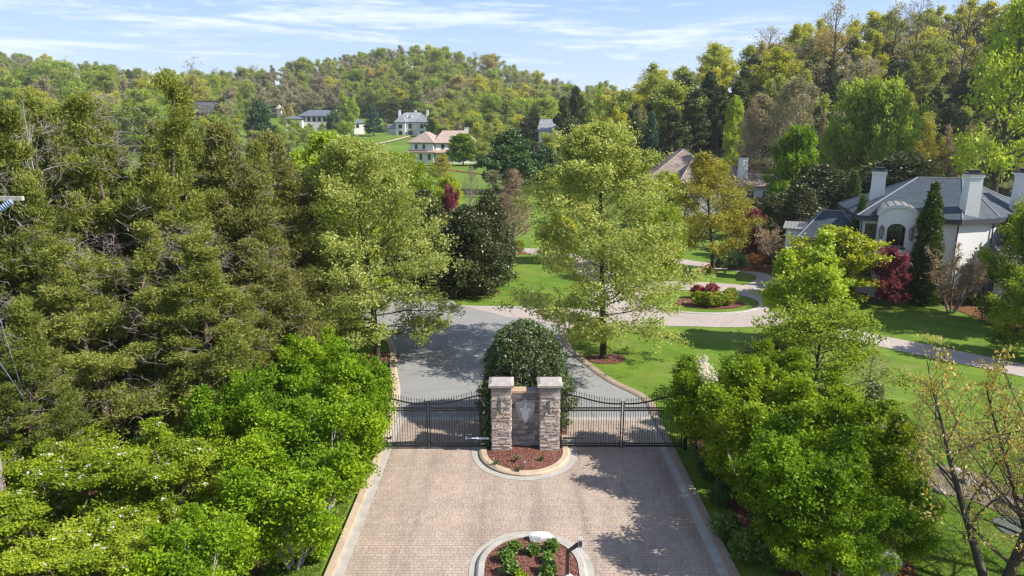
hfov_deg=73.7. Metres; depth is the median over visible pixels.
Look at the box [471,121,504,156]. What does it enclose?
spring tree
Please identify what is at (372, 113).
conifer
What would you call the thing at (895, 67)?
cedar tree
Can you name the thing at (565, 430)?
mulch bed
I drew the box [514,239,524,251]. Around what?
shrub
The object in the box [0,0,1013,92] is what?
sky
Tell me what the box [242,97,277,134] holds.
dark tree
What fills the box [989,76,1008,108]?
cedar tree
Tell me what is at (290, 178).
cedar tree
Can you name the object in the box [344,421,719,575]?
driveway
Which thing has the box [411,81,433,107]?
spring tree
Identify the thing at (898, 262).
japanese maple
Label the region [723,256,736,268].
shrub
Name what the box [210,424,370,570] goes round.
ornamental tree
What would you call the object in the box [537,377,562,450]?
gate pier
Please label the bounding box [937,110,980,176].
cedar tree
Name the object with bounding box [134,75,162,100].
spring tree
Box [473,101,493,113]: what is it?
budding tree
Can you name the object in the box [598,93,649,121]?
spring tree
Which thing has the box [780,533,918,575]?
mulch bed
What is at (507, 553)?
shrub
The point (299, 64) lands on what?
budding tree
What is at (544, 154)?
dark tree
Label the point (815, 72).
bare tree
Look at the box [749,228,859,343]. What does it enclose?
lime tree
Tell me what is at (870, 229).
window
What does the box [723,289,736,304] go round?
hedge shrub
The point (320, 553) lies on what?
shrub
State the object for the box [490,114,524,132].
spring tree
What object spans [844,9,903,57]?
spring tree
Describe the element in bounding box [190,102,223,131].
barn
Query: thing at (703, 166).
olive tree
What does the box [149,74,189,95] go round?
spring tree
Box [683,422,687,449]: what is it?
gate post
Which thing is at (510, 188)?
bare tree
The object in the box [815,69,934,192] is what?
leafy tree
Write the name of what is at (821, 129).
bare tree
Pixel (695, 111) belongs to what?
cedar tree
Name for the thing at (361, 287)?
cedar tree
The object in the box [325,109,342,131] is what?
dark tree
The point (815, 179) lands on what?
magnolia
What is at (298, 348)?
ornamental tree
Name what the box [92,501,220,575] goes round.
dogwood
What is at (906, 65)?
cedar tree
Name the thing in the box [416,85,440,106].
twiggy tree
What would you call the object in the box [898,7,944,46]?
budding tree
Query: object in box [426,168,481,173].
path
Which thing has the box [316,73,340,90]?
twiggy tree
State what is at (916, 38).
bare tree
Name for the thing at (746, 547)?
shrub
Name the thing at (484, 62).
bare tree
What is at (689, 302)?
mulch bed
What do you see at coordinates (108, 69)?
spring tree
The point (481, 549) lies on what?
gutter
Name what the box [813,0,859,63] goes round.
bare tree
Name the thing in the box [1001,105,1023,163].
cedar tree
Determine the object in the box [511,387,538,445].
entrance wall
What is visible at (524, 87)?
spring tree
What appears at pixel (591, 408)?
gate leaf
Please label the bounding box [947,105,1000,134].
budding tree
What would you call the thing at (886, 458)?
ornamental tree
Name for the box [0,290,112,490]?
cedar tree
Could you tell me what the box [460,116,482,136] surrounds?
budding tree
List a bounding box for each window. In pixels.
[746,190,753,196]
[762,191,769,196]
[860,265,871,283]
[864,223,876,241]
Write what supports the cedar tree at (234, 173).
on the ground at (643, 367)
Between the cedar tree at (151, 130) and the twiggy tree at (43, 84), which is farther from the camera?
the twiggy tree at (43, 84)
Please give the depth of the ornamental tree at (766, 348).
31.30 m
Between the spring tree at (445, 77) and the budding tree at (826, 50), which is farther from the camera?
the spring tree at (445, 77)
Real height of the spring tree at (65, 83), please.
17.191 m
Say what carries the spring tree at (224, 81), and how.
on the ground at (643, 367)
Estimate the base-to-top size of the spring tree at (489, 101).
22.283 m
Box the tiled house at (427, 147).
[404,126,476,163]
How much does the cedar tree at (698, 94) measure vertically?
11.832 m
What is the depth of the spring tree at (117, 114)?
228.79 m
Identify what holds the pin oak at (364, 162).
on the ground at (643, 367)
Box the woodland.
[0,22,861,129]
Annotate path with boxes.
[368,136,409,145]
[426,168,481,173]
[589,250,777,290]
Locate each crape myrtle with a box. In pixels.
[752,221,802,259]
[924,242,996,313]
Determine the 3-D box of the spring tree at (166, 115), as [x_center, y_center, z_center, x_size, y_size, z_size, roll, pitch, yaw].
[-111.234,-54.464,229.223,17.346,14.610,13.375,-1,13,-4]
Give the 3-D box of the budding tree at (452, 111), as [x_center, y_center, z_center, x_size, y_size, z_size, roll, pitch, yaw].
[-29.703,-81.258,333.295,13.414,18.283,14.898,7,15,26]
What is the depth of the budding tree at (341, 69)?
503.90 m
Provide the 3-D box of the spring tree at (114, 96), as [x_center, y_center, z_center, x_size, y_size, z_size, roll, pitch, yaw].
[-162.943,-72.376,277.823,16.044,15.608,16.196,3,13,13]
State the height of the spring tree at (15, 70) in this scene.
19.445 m
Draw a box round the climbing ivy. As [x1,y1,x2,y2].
[477,379,491,447]
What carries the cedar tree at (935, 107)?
on the ground at (643, 367)
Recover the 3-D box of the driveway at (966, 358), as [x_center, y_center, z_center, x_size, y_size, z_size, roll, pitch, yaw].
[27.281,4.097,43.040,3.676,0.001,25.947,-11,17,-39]
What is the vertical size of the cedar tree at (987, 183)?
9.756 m
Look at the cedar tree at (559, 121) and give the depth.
199.00 m
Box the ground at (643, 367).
[13,55,1023,575]
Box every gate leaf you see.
[377,394,428,447]
[428,390,489,447]
[561,389,621,447]
[622,391,682,447]
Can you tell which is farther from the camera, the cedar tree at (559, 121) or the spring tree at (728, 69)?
the cedar tree at (559, 121)
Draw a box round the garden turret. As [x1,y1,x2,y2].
[275,105,284,119]
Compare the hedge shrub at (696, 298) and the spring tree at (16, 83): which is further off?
the spring tree at (16, 83)
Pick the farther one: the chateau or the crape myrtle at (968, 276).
the chateau
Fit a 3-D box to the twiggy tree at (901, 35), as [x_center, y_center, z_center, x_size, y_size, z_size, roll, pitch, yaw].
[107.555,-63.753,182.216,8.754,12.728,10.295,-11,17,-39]
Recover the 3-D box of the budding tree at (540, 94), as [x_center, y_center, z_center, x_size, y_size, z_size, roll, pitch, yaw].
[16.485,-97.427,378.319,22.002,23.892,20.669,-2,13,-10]
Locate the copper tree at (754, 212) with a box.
[735,207,767,255]
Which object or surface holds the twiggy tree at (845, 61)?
on the ground at (643, 367)
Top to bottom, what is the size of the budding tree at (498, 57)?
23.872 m
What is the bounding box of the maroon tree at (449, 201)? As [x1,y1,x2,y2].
[441,183,459,219]
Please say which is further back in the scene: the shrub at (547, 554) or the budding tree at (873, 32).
the budding tree at (873, 32)
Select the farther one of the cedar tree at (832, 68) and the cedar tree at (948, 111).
the cedar tree at (832, 68)
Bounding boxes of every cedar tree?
[0,99,137,428]
[0,161,123,431]
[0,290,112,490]
[10,87,140,283]
[17,218,199,457]
[40,105,109,253]
[50,66,233,393]
[76,97,135,302]
[108,206,285,436]
[124,118,210,341]
[175,119,323,356]
[181,130,205,189]
[194,236,338,408]
[230,128,366,345]
[233,137,294,368]
[310,204,392,312]
[382,100,401,127]
[396,98,413,117]
[518,116,536,150]
[521,108,540,156]
[552,95,576,165]
[559,85,585,160]
[569,107,588,167]
[615,113,632,157]
[617,116,645,177]
[627,104,646,147]
[640,97,658,149]
[656,105,695,156]
[658,130,675,155]
[674,73,695,120]
[679,98,711,153]
[688,89,707,122]
[700,70,722,102]
[705,85,736,148]
[723,80,750,121]
[730,67,752,96]
[735,108,761,149]
[742,53,763,95]
[801,55,825,98]
[807,105,826,136]
[810,152,843,194]
[815,112,833,148]
[818,73,841,109]
[821,58,838,84]
[837,39,861,77]
[878,42,896,80]
[880,61,912,85]
[899,62,911,90]
[923,85,947,119]
[923,133,948,175]
[926,103,940,130]
[934,103,958,138]
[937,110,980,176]
[946,68,989,123]
[959,156,990,188]
[960,18,986,64]
[975,115,1001,164]
[981,150,991,185]
[984,24,1014,68]
[987,136,1016,183]
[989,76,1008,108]
[997,91,1023,129]
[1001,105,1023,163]
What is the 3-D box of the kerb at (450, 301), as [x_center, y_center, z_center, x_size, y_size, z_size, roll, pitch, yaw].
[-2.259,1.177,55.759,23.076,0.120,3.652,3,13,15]
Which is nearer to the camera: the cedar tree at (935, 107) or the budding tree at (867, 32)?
the cedar tree at (935, 107)
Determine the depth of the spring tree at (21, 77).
349.23 m
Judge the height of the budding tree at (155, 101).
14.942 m
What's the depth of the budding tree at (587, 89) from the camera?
412.69 m
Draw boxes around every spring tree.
[0,75,22,94]
[0,87,20,105]
[4,85,56,106]
[6,67,32,77]
[6,104,40,138]
[12,72,53,91]
[31,62,60,83]
[48,60,83,84]
[50,87,65,103]
[58,79,73,99]
[59,75,99,96]
[84,90,116,124]
[87,90,120,119]
[89,63,118,79]
[105,91,123,106]
[106,102,132,138]
[107,120,130,144]
[118,88,166,124]
[118,101,148,143]
[123,101,167,141]
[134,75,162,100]
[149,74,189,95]
[150,90,162,112]
[157,93,176,117]
[161,104,201,139]
[177,74,212,100]
[185,116,208,147]
[196,110,221,134]
[200,74,222,97]
[200,116,242,151]
[202,74,219,101]
[206,76,229,90]
[229,112,245,136]
[234,92,256,131]
[285,117,300,137]
[294,125,315,148]
[334,120,355,138]
[338,79,363,100]
[346,68,366,86]
[377,54,406,74]
[380,67,403,81]
[386,88,409,107]
[393,57,411,76]
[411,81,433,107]
[416,100,428,108]
[422,77,443,101]
[429,49,451,73]
[433,118,455,134]
[436,98,469,113]
[441,72,458,92]
[444,113,462,125]
[460,110,485,124]
[471,91,491,106]
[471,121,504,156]
[473,92,506,126]
[474,81,501,101]
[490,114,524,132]
[507,82,530,97]
[520,73,545,91]
[528,96,573,117]
[545,111,553,118]
[591,104,627,185]
[593,81,605,120]
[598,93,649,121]
[601,80,624,90]
[627,79,655,101]
[640,69,670,83]
[695,41,749,85]
[699,59,740,102]
[737,45,804,98]
[785,22,816,62]
[812,17,866,61]
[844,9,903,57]
[852,42,890,86]
[871,32,920,73]
[909,26,966,78]
[934,4,965,48]
[949,0,1008,48]
[950,36,982,69]
[961,0,1005,38]
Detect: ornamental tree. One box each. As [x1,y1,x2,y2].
[118,500,268,575]
[165,360,296,474]
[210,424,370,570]
[245,383,395,510]
[271,323,349,415]
[279,339,400,441]
[662,352,780,446]
[673,357,824,497]
[718,338,810,396]
[726,412,874,553]
[764,498,905,575]
[766,359,866,441]
[804,396,930,510]
[829,464,953,565]
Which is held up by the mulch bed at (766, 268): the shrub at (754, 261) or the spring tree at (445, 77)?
the shrub at (754, 261)
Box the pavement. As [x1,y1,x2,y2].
[398,417,649,420]
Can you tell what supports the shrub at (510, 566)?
on the mulch bed at (530, 564)
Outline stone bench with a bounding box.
[714,268,727,273]
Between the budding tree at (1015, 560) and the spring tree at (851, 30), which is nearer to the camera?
the budding tree at (1015, 560)
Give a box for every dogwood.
[0,415,120,514]
[0,441,164,575]
[0,515,153,575]
[69,414,248,531]
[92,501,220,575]
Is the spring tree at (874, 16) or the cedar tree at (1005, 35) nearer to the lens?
the cedar tree at (1005, 35)
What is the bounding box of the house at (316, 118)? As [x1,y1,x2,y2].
[284,110,339,132]
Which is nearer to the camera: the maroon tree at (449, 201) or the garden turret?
the maroon tree at (449, 201)
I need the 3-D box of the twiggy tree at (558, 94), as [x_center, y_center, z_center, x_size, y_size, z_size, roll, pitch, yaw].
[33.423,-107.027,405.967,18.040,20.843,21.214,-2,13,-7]
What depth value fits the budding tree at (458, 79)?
459.50 m
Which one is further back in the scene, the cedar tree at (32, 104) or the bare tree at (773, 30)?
the bare tree at (773, 30)
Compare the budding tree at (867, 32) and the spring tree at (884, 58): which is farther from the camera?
the budding tree at (867, 32)
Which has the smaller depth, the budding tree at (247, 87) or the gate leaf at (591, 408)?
the gate leaf at (591, 408)
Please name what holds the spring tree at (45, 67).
on the ground at (643, 367)
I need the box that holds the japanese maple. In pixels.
[872,245,913,306]
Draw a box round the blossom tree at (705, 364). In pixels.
[691,356,718,450]
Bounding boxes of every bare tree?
[176,56,209,101]
[191,103,213,134]
[213,101,244,134]
[313,74,326,93]
[455,82,475,95]
[460,166,482,203]
[470,51,482,69]
[477,52,491,73]
[483,169,502,189]
[497,168,534,244]
[502,67,514,86]
[512,73,535,92]
[516,78,534,89]
[636,69,650,81]
[733,97,762,172]
[749,26,784,57]
[801,60,838,93]
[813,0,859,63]
[814,113,827,188]
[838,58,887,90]
[876,2,917,59]
[880,117,939,158]
[892,0,952,92]
[933,0,991,80]
[935,144,977,177]
[942,116,995,177]
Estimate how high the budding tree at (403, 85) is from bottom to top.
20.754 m
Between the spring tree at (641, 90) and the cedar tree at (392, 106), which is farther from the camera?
the cedar tree at (392, 106)
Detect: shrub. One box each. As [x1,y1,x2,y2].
[303,541,331,562]
[496,547,516,561]
[499,558,520,575]
[505,539,521,553]
[511,568,528,575]
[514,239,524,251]
[524,541,542,556]
[538,558,558,575]
[539,550,555,563]
[541,537,559,552]
[688,291,708,305]
[689,284,704,295]
[694,457,719,481]
[701,291,720,306]
[703,283,719,292]
[706,266,714,273]
[706,480,734,506]
[706,509,743,541]
[713,291,730,305]
[715,258,730,267]
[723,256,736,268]
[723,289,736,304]
[726,287,738,301]
[727,527,766,561]
[735,256,751,268]
[745,253,764,267]
[757,249,770,263]
[760,536,803,572]
[877,427,935,509]
[939,287,958,302]
[964,290,984,303]
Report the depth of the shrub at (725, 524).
23.13 m
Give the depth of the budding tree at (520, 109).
343.21 m
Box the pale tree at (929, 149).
[900,113,950,176]
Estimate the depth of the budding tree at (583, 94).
403.95 m
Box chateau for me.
[388,109,428,134]
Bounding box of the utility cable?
[0,320,24,399]
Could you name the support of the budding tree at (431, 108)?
on the ground at (643, 367)
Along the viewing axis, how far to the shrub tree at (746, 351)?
35.00 m
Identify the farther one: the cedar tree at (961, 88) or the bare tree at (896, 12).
the bare tree at (896, 12)
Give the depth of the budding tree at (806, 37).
185.25 m
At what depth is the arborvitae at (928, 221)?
53.77 m
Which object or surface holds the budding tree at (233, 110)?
on the ground at (643, 367)
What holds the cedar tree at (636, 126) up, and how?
on the ground at (643, 367)
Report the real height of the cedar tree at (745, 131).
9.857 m
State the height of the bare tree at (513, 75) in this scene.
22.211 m
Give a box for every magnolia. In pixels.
[373,187,463,285]
[424,203,520,300]
[464,188,519,271]
[725,200,771,236]
[735,191,799,253]
[762,182,827,258]
[763,163,849,211]
[830,163,874,209]
[831,150,946,208]
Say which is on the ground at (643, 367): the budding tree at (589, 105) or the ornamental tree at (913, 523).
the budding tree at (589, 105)
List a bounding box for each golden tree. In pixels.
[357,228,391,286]
[431,174,463,211]
[534,216,580,260]
[780,224,894,303]
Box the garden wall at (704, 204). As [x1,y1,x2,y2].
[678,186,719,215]
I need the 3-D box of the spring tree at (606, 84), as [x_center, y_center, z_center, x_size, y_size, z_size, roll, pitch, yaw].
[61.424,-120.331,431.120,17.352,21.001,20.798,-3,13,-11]
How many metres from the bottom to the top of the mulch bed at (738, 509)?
0.001 m
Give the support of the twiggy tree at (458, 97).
on the ground at (643, 367)
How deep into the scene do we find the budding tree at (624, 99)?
174.19 m
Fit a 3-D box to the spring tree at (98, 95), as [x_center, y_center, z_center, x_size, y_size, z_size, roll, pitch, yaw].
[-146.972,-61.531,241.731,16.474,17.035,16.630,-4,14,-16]
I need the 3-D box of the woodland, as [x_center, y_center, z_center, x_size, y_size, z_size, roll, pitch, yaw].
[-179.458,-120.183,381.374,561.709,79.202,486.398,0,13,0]
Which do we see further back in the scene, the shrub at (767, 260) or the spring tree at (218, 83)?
the spring tree at (218, 83)
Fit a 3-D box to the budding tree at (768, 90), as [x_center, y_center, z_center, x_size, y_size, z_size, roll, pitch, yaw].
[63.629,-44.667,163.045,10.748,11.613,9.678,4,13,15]
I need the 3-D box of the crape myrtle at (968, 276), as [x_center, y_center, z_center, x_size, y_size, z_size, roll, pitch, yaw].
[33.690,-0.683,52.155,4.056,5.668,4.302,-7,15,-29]
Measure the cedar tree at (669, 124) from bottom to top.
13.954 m
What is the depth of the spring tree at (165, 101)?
279.86 m
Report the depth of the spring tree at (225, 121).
210.76 m
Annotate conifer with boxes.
[363,104,384,135]
[637,111,663,173]
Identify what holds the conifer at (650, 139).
on the ground at (643, 367)
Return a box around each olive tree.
[425,154,455,178]
[670,148,765,270]
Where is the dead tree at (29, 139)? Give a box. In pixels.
[20,91,58,282]
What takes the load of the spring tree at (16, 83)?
on the ground at (643, 367)
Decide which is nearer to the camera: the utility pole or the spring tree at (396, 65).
the utility pole
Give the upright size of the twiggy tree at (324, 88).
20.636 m
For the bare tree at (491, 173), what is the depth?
138.54 m
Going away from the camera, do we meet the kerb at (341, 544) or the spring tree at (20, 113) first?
the kerb at (341, 544)
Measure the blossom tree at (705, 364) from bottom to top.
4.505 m
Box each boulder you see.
[529,531,553,542]
[935,488,946,494]
[943,465,961,474]
[961,476,975,484]
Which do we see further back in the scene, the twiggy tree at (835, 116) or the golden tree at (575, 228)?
the twiggy tree at (835, 116)
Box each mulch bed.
[2,486,263,575]
[357,352,399,362]
[451,288,499,295]
[480,411,566,434]
[484,538,579,575]
[487,437,562,469]
[584,354,624,363]
[676,297,744,308]
[688,426,788,539]
[697,258,778,276]
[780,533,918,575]
[843,288,1023,336]
[927,464,1022,517]
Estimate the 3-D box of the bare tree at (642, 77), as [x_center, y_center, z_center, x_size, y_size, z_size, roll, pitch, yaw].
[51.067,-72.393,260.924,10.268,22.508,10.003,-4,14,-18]
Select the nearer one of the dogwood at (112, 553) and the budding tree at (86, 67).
the dogwood at (112, 553)
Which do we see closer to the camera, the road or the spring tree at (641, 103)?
the road
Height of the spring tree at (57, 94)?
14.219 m
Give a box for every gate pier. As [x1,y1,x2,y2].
[488,377,513,450]
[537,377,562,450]
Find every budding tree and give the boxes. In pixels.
[23,59,53,77]
[36,103,63,132]
[37,67,80,100]
[76,62,115,80]
[88,69,123,100]
[120,95,165,124]
[132,68,157,89]
[162,67,173,75]
[170,69,196,76]
[195,97,227,105]
[204,86,215,101]
[226,101,236,123]
[227,79,258,116]
[241,130,261,147]
[276,125,301,152]
[278,106,294,126]
[289,57,311,75]
[305,122,326,132]
[314,58,336,75]
[331,72,347,80]
[335,94,361,113]
[336,62,368,81]
[358,87,385,112]
[367,76,392,112]
[370,82,400,109]
[375,62,395,82]
[398,80,422,106]
[403,65,423,97]
[411,53,428,78]
[417,103,432,113]
[421,104,436,115]
[424,61,445,77]
[430,45,454,67]
[430,109,452,120]
[432,103,461,124]
[433,124,448,135]
[446,74,475,102]
[446,98,470,112]
[459,53,482,74]
[459,86,479,103]
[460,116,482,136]
[466,138,491,163]
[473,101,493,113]
[474,70,504,93]
[478,52,501,74]
[480,121,500,157]
[484,91,519,121]
[487,111,514,125]
[491,54,505,74]
[504,102,524,121]
[529,88,557,105]
[530,90,552,103]
[536,131,564,160]
[576,100,612,119]
[577,109,599,162]
[580,92,590,106]
[582,84,608,99]
[596,92,616,100]
[600,88,640,125]
[639,61,694,101]
[640,79,710,137]
[699,42,766,95]
[747,40,775,71]
[755,75,798,116]
[769,69,817,128]
[791,31,826,76]
[799,27,848,80]
[803,93,844,129]
[862,26,906,57]
[864,10,913,55]
[865,29,898,63]
[885,333,1023,575]
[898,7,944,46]
[902,52,951,108]
[908,37,968,87]
[924,109,940,152]
[924,357,1023,534]
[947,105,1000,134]
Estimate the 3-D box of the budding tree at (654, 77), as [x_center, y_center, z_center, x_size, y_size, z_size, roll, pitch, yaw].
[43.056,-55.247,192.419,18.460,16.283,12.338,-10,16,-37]
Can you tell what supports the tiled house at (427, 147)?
on the ground at (643, 367)
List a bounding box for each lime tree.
[288,148,324,201]
[292,129,396,291]
[339,90,359,134]
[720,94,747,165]
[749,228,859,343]
[946,0,1023,192]
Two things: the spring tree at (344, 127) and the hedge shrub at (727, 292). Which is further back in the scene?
the spring tree at (344, 127)
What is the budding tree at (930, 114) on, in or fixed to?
on the ground at (643, 367)
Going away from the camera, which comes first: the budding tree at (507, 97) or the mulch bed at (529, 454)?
the mulch bed at (529, 454)
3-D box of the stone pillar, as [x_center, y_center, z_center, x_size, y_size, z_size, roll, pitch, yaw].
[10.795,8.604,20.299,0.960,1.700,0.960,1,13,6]
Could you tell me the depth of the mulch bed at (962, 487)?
26.82 m
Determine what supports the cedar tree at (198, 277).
on the ground at (643, 367)
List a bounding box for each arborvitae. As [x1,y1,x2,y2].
[843,169,863,199]
[849,194,867,290]
[897,180,946,306]
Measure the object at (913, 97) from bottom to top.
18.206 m
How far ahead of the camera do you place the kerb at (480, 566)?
22.42 m
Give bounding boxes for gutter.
[334,418,402,575]
[469,531,594,575]
[472,437,577,479]
[646,418,729,575]
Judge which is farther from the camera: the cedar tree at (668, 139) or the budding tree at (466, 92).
the budding tree at (466, 92)
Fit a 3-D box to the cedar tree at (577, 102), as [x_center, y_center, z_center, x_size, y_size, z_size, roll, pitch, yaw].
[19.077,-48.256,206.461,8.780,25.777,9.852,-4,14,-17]
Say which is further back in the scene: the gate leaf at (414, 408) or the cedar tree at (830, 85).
the cedar tree at (830, 85)
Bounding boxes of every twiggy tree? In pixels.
[0,61,22,71]
[29,74,57,98]
[70,62,84,89]
[114,74,142,95]
[116,69,141,79]
[201,83,237,100]
[229,98,238,112]
[254,83,272,103]
[261,72,289,96]
[270,86,299,113]
[277,77,297,101]
[290,89,308,112]
[291,78,319,99]
[300,88,324,109]
[313,64,327,76]
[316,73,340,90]
[317,81,347,110]
[329,87,347,114]
[358,56,377,79]
[392,47,408,66]
[401,64,427,88]
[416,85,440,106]
[436,84,455,98]
[436,117,463,129]
[453,95,470,110]
[463,68,484,82]
[540,78,559,94]
[555,90,571,103]
[633,106,659,145]
[755,85,833,141]
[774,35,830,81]
[830,109,852,155]
[837,50,881,93]
[895,23,926,71]
[921,20,959,44]
[943,55,996,89]
[966,44,1008,85]
[997,3,1010,25]
[1009,156,1023,193]
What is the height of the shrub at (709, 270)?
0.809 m
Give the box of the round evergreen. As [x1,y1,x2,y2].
[474,316,582,431]
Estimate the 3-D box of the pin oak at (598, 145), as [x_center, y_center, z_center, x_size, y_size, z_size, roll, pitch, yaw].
[5.484,-2.511,40.201,11.873,14.524,13.252,-4,14,-18]
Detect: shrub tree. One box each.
[719,335,786,364]
[814,378,891,432]
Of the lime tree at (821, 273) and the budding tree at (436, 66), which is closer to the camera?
the lime tree at (821, 273)
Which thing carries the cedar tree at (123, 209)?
on the ground at (643, 367)
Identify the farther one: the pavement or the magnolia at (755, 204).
the magnolia at (755, 204)
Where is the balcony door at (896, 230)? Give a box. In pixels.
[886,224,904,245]
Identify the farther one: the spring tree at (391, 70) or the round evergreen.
the spring tree at (391, 70)
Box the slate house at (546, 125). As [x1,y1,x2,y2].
[537,119,556,152]
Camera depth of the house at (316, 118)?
384.14 m
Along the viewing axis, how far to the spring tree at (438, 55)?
527.16 m
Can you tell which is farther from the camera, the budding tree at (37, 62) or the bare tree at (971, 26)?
the budding tree at (37, 62)
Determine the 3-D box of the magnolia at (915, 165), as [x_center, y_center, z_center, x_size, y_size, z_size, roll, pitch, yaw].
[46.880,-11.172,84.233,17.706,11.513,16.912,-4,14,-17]
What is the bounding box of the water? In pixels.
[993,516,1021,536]
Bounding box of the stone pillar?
[868,543,902,575]
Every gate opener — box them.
[465,436,488,439]
[562,436,582,439]
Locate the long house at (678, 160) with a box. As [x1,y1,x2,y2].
[645,148,769,196]
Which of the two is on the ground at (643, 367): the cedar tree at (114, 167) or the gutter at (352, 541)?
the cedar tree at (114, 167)
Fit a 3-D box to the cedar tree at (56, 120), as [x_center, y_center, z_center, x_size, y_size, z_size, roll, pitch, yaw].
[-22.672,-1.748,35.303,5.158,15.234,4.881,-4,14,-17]
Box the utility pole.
[0,196,24,537]
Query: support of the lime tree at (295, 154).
on the ground at (643, 367)
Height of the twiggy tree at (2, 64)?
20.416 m
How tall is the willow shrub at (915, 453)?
3.756 m
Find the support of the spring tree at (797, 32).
on the ground at (643, 367)
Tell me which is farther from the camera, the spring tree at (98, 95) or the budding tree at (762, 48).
the spring tree at (98, 95)
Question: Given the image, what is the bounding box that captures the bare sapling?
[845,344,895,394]
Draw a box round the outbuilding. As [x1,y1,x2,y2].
[353,118,364,133]
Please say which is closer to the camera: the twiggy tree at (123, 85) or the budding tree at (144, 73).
the twiggy tree at (123, 85)
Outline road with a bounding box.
[360,291,651,416]
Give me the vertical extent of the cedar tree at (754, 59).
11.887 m
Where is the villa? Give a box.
[783,167,1023,305]
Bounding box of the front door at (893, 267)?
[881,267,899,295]
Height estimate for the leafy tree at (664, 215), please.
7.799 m
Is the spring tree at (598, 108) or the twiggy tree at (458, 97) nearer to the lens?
the spring tree at (598, 108)
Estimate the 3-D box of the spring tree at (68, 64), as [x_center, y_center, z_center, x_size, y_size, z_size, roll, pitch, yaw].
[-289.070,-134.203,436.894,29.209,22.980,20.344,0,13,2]
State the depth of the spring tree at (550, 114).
299.92 m
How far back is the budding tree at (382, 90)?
427.53 m
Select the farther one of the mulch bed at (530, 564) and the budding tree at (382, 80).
the budding tree at (382, 80)
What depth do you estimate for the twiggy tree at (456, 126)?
302.67 m
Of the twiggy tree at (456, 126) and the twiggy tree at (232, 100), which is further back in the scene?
the twiggy tree at (232, 100)
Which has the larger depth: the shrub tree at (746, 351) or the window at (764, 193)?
the window at (764, 193)
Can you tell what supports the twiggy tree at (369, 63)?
on the ground at (643, 367)
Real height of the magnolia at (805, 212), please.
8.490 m
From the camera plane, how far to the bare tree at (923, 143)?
117.91 m
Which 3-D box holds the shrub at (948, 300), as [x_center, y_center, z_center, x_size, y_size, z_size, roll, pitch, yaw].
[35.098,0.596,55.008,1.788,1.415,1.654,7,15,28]
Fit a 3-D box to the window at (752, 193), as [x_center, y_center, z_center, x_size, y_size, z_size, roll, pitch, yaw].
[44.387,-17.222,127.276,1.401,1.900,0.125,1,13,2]
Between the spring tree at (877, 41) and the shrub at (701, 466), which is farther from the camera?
the spring tree at (877, 41)
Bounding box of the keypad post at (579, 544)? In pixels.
[565,536,583,574]
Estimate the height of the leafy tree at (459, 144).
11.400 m
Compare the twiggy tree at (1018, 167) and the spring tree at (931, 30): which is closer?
the twiggy tree at (1018, 167)
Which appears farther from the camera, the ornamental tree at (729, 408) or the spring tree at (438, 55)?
the spring tree at (438, 55)
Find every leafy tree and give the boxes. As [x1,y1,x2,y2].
[296,248,345,317]
[341,272,354,317]
[369,145,435,236]
[422,112,437,134]
[444,132,481,165]
[631,204,688,275]
[651,169,687,218]
[746,295,914,402]
[760,122,825,207]
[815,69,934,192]
[973,194,1023,327]
[983,264,1023,352]
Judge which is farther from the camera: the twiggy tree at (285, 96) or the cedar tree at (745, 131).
the twiggy tree at (285, 96)
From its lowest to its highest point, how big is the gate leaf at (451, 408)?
2.769 m
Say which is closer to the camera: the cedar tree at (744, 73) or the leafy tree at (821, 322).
the leafy tree at (821, 322)
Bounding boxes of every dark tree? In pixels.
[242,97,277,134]
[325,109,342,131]
[469,127,542,191]
[526,145,566,183]
[695,103,723,145]
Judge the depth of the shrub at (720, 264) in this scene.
68.36 m
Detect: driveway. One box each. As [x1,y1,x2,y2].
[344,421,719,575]
[471,307,693,326]
[522,248,632,289]
[590,281,801,326]
[753,312,1023,376]
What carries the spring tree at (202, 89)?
on the ground at (643, 367)
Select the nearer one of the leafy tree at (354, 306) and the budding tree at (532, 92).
the leafy tree at (354, 306)
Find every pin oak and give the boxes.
[285,132,473,359]
[491,119,714,358]
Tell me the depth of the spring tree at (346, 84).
451.58 m
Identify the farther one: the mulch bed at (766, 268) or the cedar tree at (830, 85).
the cedar tree at (830, 85)
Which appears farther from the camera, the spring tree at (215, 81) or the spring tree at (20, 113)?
the spring tree at (215, 81)
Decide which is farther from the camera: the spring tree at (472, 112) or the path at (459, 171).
the spring tree at (472, 112)
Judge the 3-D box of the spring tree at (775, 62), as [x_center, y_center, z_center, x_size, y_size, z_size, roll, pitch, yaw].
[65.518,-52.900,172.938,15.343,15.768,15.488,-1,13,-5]
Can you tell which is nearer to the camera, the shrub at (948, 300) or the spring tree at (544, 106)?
the shrub at (948, 300)
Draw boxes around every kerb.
[324,416,396,575]
[366,324,399,415]
[380,290,628,307]
[476,534,587,575]
[479,435,569,476]
[561,327,659,415]
[638,289,762,313]
[653,416,739,575]
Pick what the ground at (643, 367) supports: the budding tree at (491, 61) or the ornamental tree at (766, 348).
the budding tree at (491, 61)
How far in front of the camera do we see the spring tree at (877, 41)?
178.19 m
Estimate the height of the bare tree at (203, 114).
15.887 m
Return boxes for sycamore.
[754,74,825,176]
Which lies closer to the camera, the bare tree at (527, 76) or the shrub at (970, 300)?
the shrub at (970, 300)

